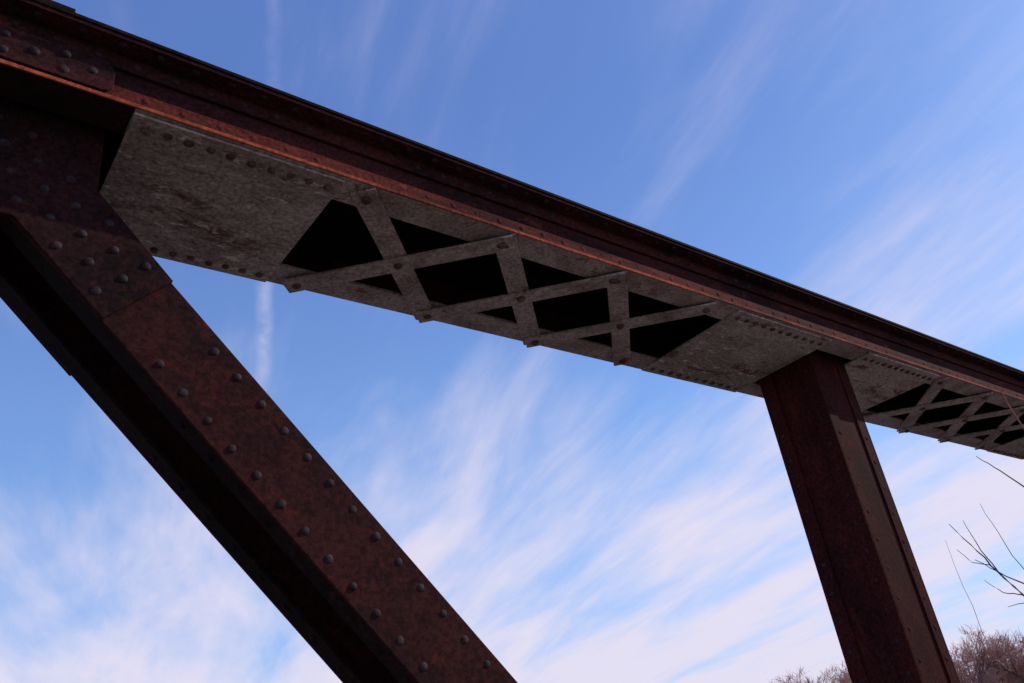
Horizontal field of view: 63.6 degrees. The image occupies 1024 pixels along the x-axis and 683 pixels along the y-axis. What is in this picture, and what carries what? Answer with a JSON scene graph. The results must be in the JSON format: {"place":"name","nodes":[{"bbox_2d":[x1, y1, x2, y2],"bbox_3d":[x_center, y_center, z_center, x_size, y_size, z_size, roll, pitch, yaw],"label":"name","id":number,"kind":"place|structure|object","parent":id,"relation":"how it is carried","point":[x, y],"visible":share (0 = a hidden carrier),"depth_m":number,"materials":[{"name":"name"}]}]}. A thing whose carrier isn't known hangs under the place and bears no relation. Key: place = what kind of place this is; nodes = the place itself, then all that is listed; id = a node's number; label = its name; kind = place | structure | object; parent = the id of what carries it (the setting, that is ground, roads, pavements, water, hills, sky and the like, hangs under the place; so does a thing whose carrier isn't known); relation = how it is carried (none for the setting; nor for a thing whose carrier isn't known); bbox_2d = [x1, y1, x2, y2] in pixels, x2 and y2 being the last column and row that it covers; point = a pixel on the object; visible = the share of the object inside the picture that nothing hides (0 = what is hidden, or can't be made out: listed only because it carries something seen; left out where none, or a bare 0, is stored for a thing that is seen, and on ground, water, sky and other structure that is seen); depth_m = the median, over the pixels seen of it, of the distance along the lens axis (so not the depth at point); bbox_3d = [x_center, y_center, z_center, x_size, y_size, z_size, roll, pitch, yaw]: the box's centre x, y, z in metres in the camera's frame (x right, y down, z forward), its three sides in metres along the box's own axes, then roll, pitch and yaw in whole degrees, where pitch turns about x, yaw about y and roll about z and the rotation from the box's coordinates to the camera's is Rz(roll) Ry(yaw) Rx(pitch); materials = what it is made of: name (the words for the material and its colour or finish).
{"place":"outdoors","nodes":[
{"label":"outdoors","id":0,"kind":"place"},
{"bbox_2d":[0,0,1023,682],"label":"sky","id":1,"kind":"structure","parent":0,"point":[587,519],"materials":[{"name":"blue"}]},
{"bbox_3d":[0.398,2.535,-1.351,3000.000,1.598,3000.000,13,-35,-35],"label":"ground","id":2,"kind":"structure","parent":0,"visible":0},
{"bbox_2d":[768,668,813,682],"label":"bare tree","id":3,"kind":"object","parent":2,"relation":"on","point":[799,676],"visible":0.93,"depth_m":97.97,"materials":[{"name":"brown plant"}]},
{"bbox_2d":[784,663,850,682],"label":"bare tree","id":4,"kind":"object","parent":2,"relation":"on","point":[840,677],"visible":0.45,"depth_m":88.70,"materials":[{"name":"brown plant"}]},
{"bbox_2d":[815,665,837,682],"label":"bare tree","id":5,"kind":"object","parent":2,"relation":"on","point":[826,672],"visible":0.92,"depth_m":98.01,"materials":[{"name":"brown plant"}]},
{"bbox_2d":[825,666,850,682],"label":"bare tree","id":6,"kind":"object","parent":2,"relation":"on","point":[844,676],"visible":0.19,"depth_m":82.96,"materials":[{"name":"brown plant"}]},
{"bbox_2d":[833,664,851,682],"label":"bare tree","id":7,"kind":"object","parent":2,"relation":"on","point":[841,675],"visible":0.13,"depth_m":92.40,"materials":[{"name":"brown plant"}]},
{"bbox_2d":[951,639,989,681],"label":"bare tree","id":8,"kind":"object","parent":2,"relation":"on","point":[964,660],"visible":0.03,"depth_m":82.84,"materials":[{"name":"brown plant"}]},
{"bbox_2d":[949,643,999,682],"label":"bare tree","id":9,"kind":"object","parent":2,"relation":"on","point":[959,660],"visible":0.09,"depth_m":90.24,"materials":[{"name":"brown plant"}]},
{"bbox_2d":[945,391,1023,681],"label":"bare sapling","id":10,"kind":"object","parent":2,"relation":"on","point":[997,571],"visible":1,"depth_m":3.55,"materials":[{"name":"brown plant"}]},
{"bbox_2d":[950,625,1023,682],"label":"bare tree","id":11,"kind":"object","parent":2,"relation":"on","point":[1001,652],"visible":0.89,"depth_m":74.80,"materials":[{"name":"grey plant"}]},
{"bbox_2d":[955,640,1022,682],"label":"bare tree","id":12,"kind":"object","parent":2,"relation":"on","point":[1007,674],"visible":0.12,"depth_m":83.56,"materials":[{"name":"brown plant"}]},
{"bbox_2d":[958,631,1022,682],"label":"bare tree","id":13,"kind":"object","parent":2,"relation":"on","point":[992,667],"visible":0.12,"depth_m":85.22,"materials":[{"name":"brown plant"}]},
{"bbox_2d":[959,633,1023,682],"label":"bare tree","id":14,"kind":"object","parent":2,"relation":"on","point":[1018,677],"visible":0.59,"depth_m":76.41,"materials":[{"name":"brown plant"}]},
{"bbox_2d":[997,645,1023,682],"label":"bare tree","id":15,"kind":"object","parent":2,"relation":"on","point":[1011,669],"visible":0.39,"depth_m":77.55,"materials":[{"name":"brown plant"}]},
{"bbox_2d":[1007,635,1023,652],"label":"bare tree","id":16,"kind":"object","parent":2,"relation":"on","point":[1019,642],"visible":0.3,"depth_m":89.34,"materials":[{"name":"plant"}]},
{"bbox_3d":[8.648,5.666,7.208,0.984,0.235,0.984,13,-35,-35],"label":"concrete pedestal","id":17,"kind":"object","parent":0,"visible":0},
{"bbox_2d":[0,0,1023,682],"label":"truss bridge","id":18,"kind":"structure","parent":17,"relation":"on","point":[124,158],"depth_m":2.73,"materials":[{"name":"metal"}]}
]}

